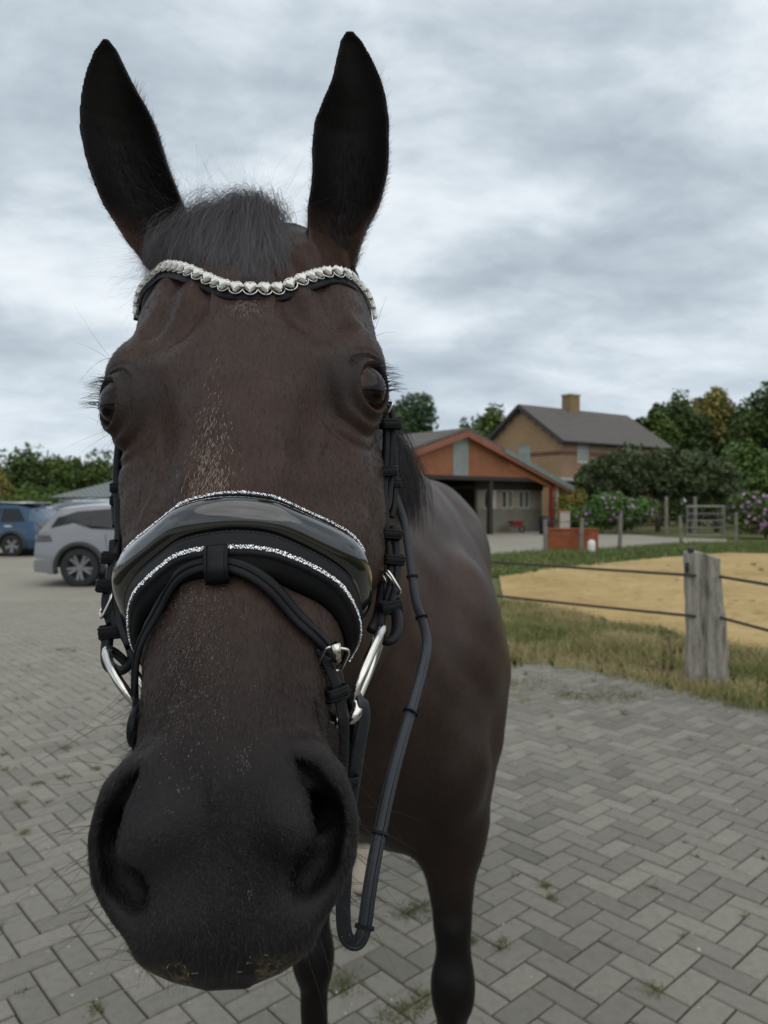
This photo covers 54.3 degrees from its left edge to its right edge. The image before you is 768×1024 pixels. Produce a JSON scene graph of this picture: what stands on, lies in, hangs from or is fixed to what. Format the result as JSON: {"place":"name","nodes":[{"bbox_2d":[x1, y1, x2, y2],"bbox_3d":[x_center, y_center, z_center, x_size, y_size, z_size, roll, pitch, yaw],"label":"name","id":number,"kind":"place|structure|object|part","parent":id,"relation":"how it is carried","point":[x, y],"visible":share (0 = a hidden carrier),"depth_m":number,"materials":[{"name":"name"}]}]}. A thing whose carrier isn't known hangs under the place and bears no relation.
{"place":"outdoors","nodes":[
{"label":"outdoors","id":0,"kind":"place"},
{"bbox_2d":[0,531,720,601],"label":"yard","id":1,"kind":"structure","parent":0,"point":[21,580],"depth_m":17.49,"materials":[{"name":"grey concrete"}]},
{"bbox_2d":[0,502,55,556],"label":"parked car","id":2,"kind":"object","parent":1,"relation":"on","point":[22,524],"visible":0.72,"depth_m":22.11,"materials":[{"name":"blue paint"}]},
{"bbox_3d":[-10.951,0.096,22.170,0.750,0.400,0.160,0,1,2],"label":"side window","id":3,"kind":"part","parent":2,"relation":"part of","materials":[{"name":"black glass"}]},
{"bbox_2d":[0,489,61,506],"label":"hedge","id":4,"kind":"object","parent":1,"relation":"on","point":[23,498],"visible":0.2,"depth_m":43.84,"materials":[{"name":"green plant"}]},
{"bbox_2d":[33,503,113,586],"bbox_3d":[-4.534,0.628,15.029,4.430,1.638,2.007,0,1,-2],"label":"parked car","id":5,"kind":"object","parent":1,"relation":"on","point":[72,542],"visible":0.36,"depth_m":14.18,"materials":[{"name":"silver metal"}]},
{"bbox_3d":[-5.703,0.132,14.254,1.260,0.410,0.164,0,1,-2],"label":"side window","id":6,"kind":"part","parent":5,"relation":"part of","materials":[{"name":"black glass"}]},
{"bbox_2d":[49,499,108,510],"bbox_3d":[-11.220,0.403,27.167,4.640,1.778,1.895,0,1,-1],"label":"parked car","id":7,"kind":"object","parent":1,"relation":"on","point":[76,502],"visible":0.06,"depth_m":26.50,"materials":[{"name":"metal"}]},
{"bbox_2d":[48,481,112,502],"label":"stable block","id":8,"kind":"structure","parent":1,"relation":"on","point":[100,491],"depth_m":40.04,"materials":[{"name":"metal"}]},
{"bbox_2d":[403,428,573,533],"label":"barn","id":9,"kind":"structure","parent":1,"relation":"on","point":[492,484],"depth_m":38.17,"materials":[{"name":"orange brick"},{"name":"dark plank"},{"name":"red brick"}]},
{"bbox_2d":[485,490,486,508],"bbox_3d":[5.348,-0.656,39.095,0.400,0.960,0.071,-1,1,-40],"label":"window","id":10,"kind":"structure","parent":9,"relation":"in","point":[485,490],"depth_m":39.09,"materials":[{"name":"grey glass"}]},
{"bbox_2d":[493,490,496,508],"bbox_3d":[5.770,-0.661,39.457,0.420,0.960,0.071,-1,1,-40],"label":"window","id":11,"kind":"structure","parent":9,"relation":"in","point":[494,491],"depth_m":39.55,"materials":[{"name":"grey glass"}]},
{"bbox_2d":[502,490,506,508],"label":"window","id":12,"kind":"structure","parent":9,"relation":"in","point":[504,493],"depth_m":40.05,"materials":[{"name":"grey glass"}]},
{"bbox_2d":[509,491,512,507],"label":"window","id":13,"kind":"structure","parent":9,"relation":"in","point":[510,492],"depth_m":40.37,"materials":[{"name":"grey glass"}]},
{"bbox_2d":[520,491,523,507],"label":"window","id":14,"kind":"structure","parent":9,"relation":"in","point":[521,492],"depth_m":40.96,"materials":[{"name":"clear glass"}]},
{"bbox_2d":[525,491,528,507],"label":"window","id":15,"kind":"structure","parent":9,"relation":"in","point":[526,492],"depth_m":41.23,"materials":[{"name":"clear glass"}]},
{"bbox_2d":[500,521,524,532],"bbox_3d":[6.833,0.798,39.342,1.510,0.645,0.560,0,1,-30],"label":"wheelbarrow","id":16,"kind":"object","parent":1,"relation":"on","point":[515,524],"visible":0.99,"depth_m":39.26,"materials":[{"name":"red paint"}]},
{"bbox_2d":[539,516,550,534],"bbox_3d":[8.053,0.664,37.512,0.580,0.910,0.580,0,1,0],"label":"water drum","id":17,"kind":"object","parent":1,"relation":"on","point":[542,518],"visible":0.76,"depth_m":37.31,"materials":[{"name":"black plastic"}]},
{"bbox_2d":[557,510,570,527],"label":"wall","id":18,"kind":"structure","parent":1,"relation":"on","point":[563,517],"depth_m":38.51,"materials":[{"name":"paint"}]},
{"bbox_2d":[548,486,589,524],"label":"yellow bush","id":19,"kind":"object","parent":1,"relation":"on","point":[576,500],"visible":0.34,"depth_m":40.70,"materials":[{"name":"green plant"}]},
{"bbox_2d":[557,504,589,527],"bbox_3d":[10.123,0.406,39.491,1.976,1.634,1.270,0,1,0],"label":"green shrub","id":20,"kind":"object","parent":1,"relation":"on","point":[573,524],"visible":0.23,"depth_m":39.27,"materials":[{"name":"green plant"}]},
{"bbox_2d":[569,454,615,500],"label":"clipped tree","id":21,"kind":"object","parent":1,"relation":"on","point":[589,478],"visible":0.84,"depth_m":41.36,"materials":[{"name":"green plant"}]},
{"bbox_2d":[572,490,660,532],"bbox_3d":[11.872,-0.021,38.501,4.223,2.279,3.225,0,1,-25],"label":"flowering bush","id":22,"kind":"object","parent":1,"relation":"on","point":[634,512],"visible":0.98,"depth_m":37.81,"materials":[{"name":"green plant"}]},
{"bbox_2d":[12,666,751,1015],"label":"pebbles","id":23,"kind":"object","parent":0,"point":[400,932],"visible":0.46,"depth_m":2.98,"materials":[{"name":"grey stone"}]},
{"bbox_2d":[0,600,767,1023],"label":"paving","id":24,"kind":"structure","parent":0,"point":[602,940],"depth_m":3.23,"materials":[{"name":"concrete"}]},
{"bbox_2d":[3,31,510,1023],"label":"horse","id":25,"kind":"object","parent":24,"relation":"on","point":[231,825],"visible":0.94,"depth_m":0.61},
{"bbox_2d":[94,260,431,950],"bbox_3d":[-0.126,0.015,0.819,0.364,0.638,0.690,0,1,0],"label":"bridle","id":26,"kind":"object","parent":25,"relation":"attached to","point":[268,545],"visible":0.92,"depth_m":0.53,"materials":[{"name":"leather"}]},
{"bbox_2d":[0,647,766,1023],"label":"weeds","id":27,"kind":"object","parent":24,"relation":"on","point":[406,911],"visible":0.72,"depth_m":2.94,"materials":[{"name":"green plant"}]},
{"bbox_2d":[0,0,767,502],"label":"sky","id":28,"kind":"structure","parent":0,"point":[577,201],"materials":[{"name":"grey"}]},
{"bbox_2d":[20,664,767,1023],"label":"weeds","id":29,"kind":"object","parent":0,"point":[500,886],"visible":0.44,"depth_m":3.09,"materials":[{"name":"green plant"}]},
{"bbox_2d":[487,393,673,526],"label":"brick house","id":30,"kind":"structure","parent":0,"point":[567,440],"depth_m":50.56,"materials":[{"name":"brick"}]},
{"bbox_2d":[519,444,529,460],"bbox_3d":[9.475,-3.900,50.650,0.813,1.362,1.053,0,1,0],"label":"window","id":31,"kind":"structure","parent":30,"relation":"in","point":[524,449],"depth_m":50.67,"materials":[{"name":"glass"}]},
{"bbox_2d":[577,443,588,463],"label":"window","id":32,"kind":"structure","parent":30,"relation":"in","point":[583,449],"depth_m":49.26,"materials":[{"name":"glass"}]},
{"bbox_2d":[491,540,767,576],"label":"lawn","id":33,"kind":"structure","parent":0,"point":[590,563],"depth_m":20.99,"materials":[{"name":"green plant"}]},
{"bbox_2d":[543,520,547,552],"bbox_3d":[5.109,0.789,23.691,0.139,1.074,0.146,0,1,0],"label":"fence post","id":34,"kind":"object","parent":33,"relation":"on","point":[545,543],"visible":0.94,"depth_m":23.65,"materials":[{"name":"grey wood"}]},
{"bbox_2d":[547,528,599,550],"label":"low brick wall","id":35,"kind":"structure","parent":33,"relation":"on","point":[555,539],"depth_m":24.57,"materials":[{"name":"brick"}]},
{"bbox_2d":[579,518,583,549],"bbox_3d":[6.406,0.757,24.314,0.159,1.122,0.139,0,1,0],"label":"fence post","id":36,"kind":"object","parent":33,"relation":"on","point":[581,536],"visible":0.88,"depth_m":24.25,"materials":[{"name":"grey wood"}]},
{"bbox_2d":[588,539,594,552],"bbox_3d":[6.545,1.080,23.616,0.230,0.435,0.227,0,1,0],"label":"canister","id":37,"kind":"object","parent":33,"relation":"on","point":[591,544],"visible":0.76,"depth_m":23.52,"materials":[{"name":"white plastic"}]},
{"bbox_2d":[618,515,621,548],"bbox_3d":[8.079,0.710,25.633,0.162,1.184,0.138,0,1,0],"label":"fence post","id":38,"kind":"object","parent":33,"relation":"on","point":[619,529],"visible":0.91,"depth_m":25.59,"materials":[{"name":"grey wood"}]},
{"bbox_2d":[620,529,679,531],"bbox_3d":[9.744,0.667,27.147,4.608,0.052,0.019,-1,1,-43],"label":"fence rope","id":39,"kind":"object","parent":38,"relation":"attached to","point":[655,530],"visible":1,"depth_m":26.80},
{"bbox_2d":[679,515,682,541],"bbox_3d":[11.416,0.695,28.797,0.181,1.133,0.136,0,1,0],"label":"fence post","id":40,"kind":"object","parent":33,"relation":"on","point":[680,531],"visible":0.88,"depth_m":28.74,"materials":[{"name":"grey wood"}]},
{"bbox_2d":[492,504,767,650],"bbox_3d":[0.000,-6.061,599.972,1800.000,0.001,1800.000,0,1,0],"label":"ground","id":41,"kind":"structure","parent":0,"point":[647,530],"depth_m":39.25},
{"bbox_2d":[0,468,16,500],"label":"round bush","id":42,"kind":"object","parent":41,"relation":"on","point":[6,487],"visible":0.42,"depth_m":49.94,"materials":[{"name":"yellow plant"}]},
{"bbox_2d":[0,465,16,484],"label":"broadleaf tree","id":43,"kind":"object","parent":41,"relation":"on","point":[8,478],"visible":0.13,"depth_m":59.58,"materials":[{"name":"green plant"}]},
{"bbox_2d":[14,481,37,501],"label":"round bush","id":44,"kind":"object","parent":41,"relation":"on","point":[22,491],"visible":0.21,"depth_m":51.66,"materials":[{"name":"green plant"}]},
{"bbox_2d":[1,448,59,491],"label":"broadleaf tree","id":45,"kind":"object","parent":41,"relation":"on","point":[34,472],"visible":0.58,"depth_m":61.03,"materials":[{"name":"green plant"}]},
{"bbox_2d":[36,484,61,502],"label":"round bush","id":46,"kind":"object","parent":41,"relation":"on","point":[46,491],"visible":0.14,"depth_m":51.75,"materials":[{"name":"green plant"}]},
{"bbox_2d":[42,453,79,493],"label":"broadleaf tree","id":47,"kind":"object","parent":41,"relation":"on","point":[57,469],"visible":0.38,"depth_m":65.30,"materials":[{"name":"green plant"}]},
{"bbox_2d":[63,455,93,490],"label":"broadleaf tree","id":48,"kind":"object","parent":41,"relation":"on","point":[75,464],"visible":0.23,"depth_m":67.52,"materials":[{"name":"green plant"}]},
{"bbox_2d":[80,457,112,488],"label":"broadleaf tree","id":49,"kind":"object","parent":41,"relation":"on","point":[98,471],"visible":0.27,"depth_m":69.16,"materials":[{"name":"green plant"}]},
{"bbox_2d":[101,463,112,483],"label":"broadleaf tree","id":50,"kind":"object","parent":41,"relation":"on","point":[110,469],"visible":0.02,"depth_m":68.48,"materials":[{"name":"green plant"}]},
{"bbox_2d":[0,442,686,511],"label":"woodland","id":51,"kind":"object","parent":41,"relation":"on","point":[16,450],"visible":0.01,"depth_m":125.59,"materials":[{"name":"green plant"}]},
{"bbox_2d":[393,391,438,433],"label":"broadleaf tree","id":52,"kind":"object","parent":41,"relation":"on","point":[418,414],"visible":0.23,"depth_m":60.96,"materials":[{"name":"green plant"}]},
{"bbox_2d":[458,417,473,430],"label":"broadleaf tree","id":53,"kind":"object","parent":41,"relation":"on","point":[462,425],"visible":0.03,"depth_m":69.98,"materials":[{"name":"green plant"}]},
{"bbox_2d":[470,401,504,437],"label":"broadleaf tree","id":54,"kind":"object","parent":41,"relation":"on","point":[488,422],"visible":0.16,"depth_m":65.36,"materials":[{"name":"green plant"}]},
{"bbox_2d":[599,441,651,530],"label":"clipped tree","id":55,"kind":"object","parent":41,"relation":"on","point":[626,469],"visible":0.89,"depth_m":40.92,"materials":[{"name":"green plant"}]},
{"bbox_2d":[628,445,683,531],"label":"clipped tree","id":56,"kind":"object","parent":41,"relation":"on","point":[661,460],"visible":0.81,"depth_m":40.76,"materials":[{"name":"green plant"}]},
{"bbox_2d":[633,401,682,456],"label":"broadleaf tree","id":57,"kind":"object","parent":41,"relation":"on","point":[655,423],"visible":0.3,"depth_m":69.01,"materials":[{"name":"green plant"}]},
{"bbox_2d":[664,497,667,534],"bbox_3d":[13.948,0.184,37.004,0.194,1.888,0.185,0,1,23],"label":"wooden post","id":58,"kind":"object","parent":41,"relation":"on","point":[666,519],"visible":1,"depth_m":36.93,"materials":[{"name":"grey wood"}]},
{"bbox_2d":[645,495,732,526],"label":"hedge","id":59,"kind":"object","parent":41,"relation":"on","point":[674,509],"visible":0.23,"depth_m":50.92,"materials":[{"name":"green plant"}]},
{"bbox_2d":[659,388,718,518],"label":"broadleaf tree","id":60,"kind":"object","parent":41,"relation":"on","point":[687,421],"visible":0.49,"depth_m":72.46,"materials":[{"name":"green plant"}]},
{"bbox_2d":[660,449,721,531],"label":"clipped tree","id":61,"kind":"object","parent":41,"relation":"on","point":[691,463],"visible":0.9,"depth_m":40.38,"materials":[{"name":"green plant"}]},
{"bbox_2d":[693,497,696,536],"bbox_3d":[14.540,0.217,35.004,0.194,1.873,0.185,0,1,23],"label":"wooden post","id":62,"kind":"object","parent":41,"relation":"on","point":[694,516],"visible":0.81,"depth_m":34.93,"materials":[{"name":"grey wood"}]},
{"bbox_2d":[688,386,738,450],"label":"broadleaf tree","id":63,"kind":"object","parent":41,"relation":"on","point":[717,406],"visible":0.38,"depth_m":76.40,"materials":[{"name":"green plant"}]},
{"bbox_2d":[691,456,745,531],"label":"clipped tree","id":64,"kind":"object","parent":41,"relation":"on","point":[723,470],"visible":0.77,"depth_m":40.05,"materials":[{"name":"green plant"}]},
{"bbox_2d":[721,508,723,534],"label":"wooden post","id":65,"kind":"object","parent":41,"relation":"on","point":[722,523],"visible":0.45,"depth_m":35.45,"materials":[{"name":"grey wood"}]},
{"bbox_2d":[704,408,744,462],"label":"broadleaf tree","id":66,"kind":"object","parent":41,"relation":"on","point":[724,439],"visible":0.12,"depth_m":74.82,"materials":[{"name":"green plant"}]},
{"bbox_2d":[734,513,737,541],"bbox_3d":[14.430,0.633,30.677,0.147,1.207,0.138,0,1,0],"label":"fence post","id":67,"kind":"object","parent":41,"relation":"on","point":[735,528],"visible":0.93,"depth_m":30.64,"materials":[{"name":"grey wood"}]},
{"bbox_2d":[709,437,767,510],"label":"broadleaf tree","id":68,"kind":"object","parent":41,"relation":"on","point":[742,457],"visible":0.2,"depth_m":45.55,"materials":[{"name":"green plant"}]},
{"bbox_2d":[721,489,767,537],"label":"flowering bush","id":69,"kind":"object","parent":41,"relation":"on","point":[750,507],"visible":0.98,"depth_m":32.97,"materials":[{"name":"green plant"}]},
{"bbox_2d":[722,381,767,463],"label":"broadleaf tree","id":70,"kind":"object","parent":41,"relation":"on","point":[753,416],"visible":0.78,"depth_m":67.31,"materials":[{"name":"green plant"}]},
{"bbox_2d":[738,453,767,495],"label":"broadleaf tree","id":71,"kind":"object","parent":41,"relation":"on","point":[758,476],"visible":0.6,"depth_m":43.76,"materials":[{"name":"green plant"}]},
{"bbox_2d":[498,596,767,714],"bbox_3d":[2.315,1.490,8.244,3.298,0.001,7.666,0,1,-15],"label":"verge","id":72,"kind":"structure","parent":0,"point":[556,665],"depth_m":7.56,"materials":[{"name":"plant"}]},
{"bbox_2d":[683,547,728,685],"bbox_3d":[2.838,0.963,6.609,0.375,1.305,0.223,0,1,14],"label":"fence post","id":73,"kind":"object","parent":72,"relation":"on","point":[706,649],"visible":0.91,"depth_m":6.53,"materials":[{"name":"grey wood"}]},
{"bbox_2d":[491,560,695,576],"bbox_3d":[1.230,0.534,8.082,0.026,0.041,4.323,-1,1,-43],"label":"fence rope","id":74,"kind":"object","parent":73,"relation":"attached to","point":[607,569],"visible":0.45,"depth_m":7.17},
{"bbox_2d":[496,595,695,617],"bbox_3d":[1.230,0.897,8.087,0.026,0.046,4.323,-1,1,-43],"label":"fence rope","id":75,"kind":"object","parent":73,"relation":"attached to","point":[610,607],"visible":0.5,"depth_m":7.17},
{"bbox_2d":[719,575,767,585],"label":"fence rope","id":76,"kind":"object","parent":73,"relation":"attached to","point":[744,580],"visible":1,"depth_m":6.16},
{"bbox_2d":[719,616,767,631],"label":"fence rope","id":77,"kind":"object","parent":73,"relation":"attached to","point":[744,624],"visible":1,"depth_m":6.15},
{"bbox_2d":[499,552,767,656],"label":"sand arena","id":78,"kind":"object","parent":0,"point":[651,592],"visible":0.64,"depth_m":13.64},
{"bbox_2d":[603,537,725,549],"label":"gravel path","id":79,"kind":"structure","parent":0,"point":[723,540],"depth_m":32.54,"materials":[{"name":"grey gravel"}]},
{"bbox_2d":[686,505,724,538],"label":"field gate","id":80,"kind":"structure","parent":79,"relation":"on","point":[705,506],"depth_m":32.99,"materials":[{"name":"metal"}]}
]}

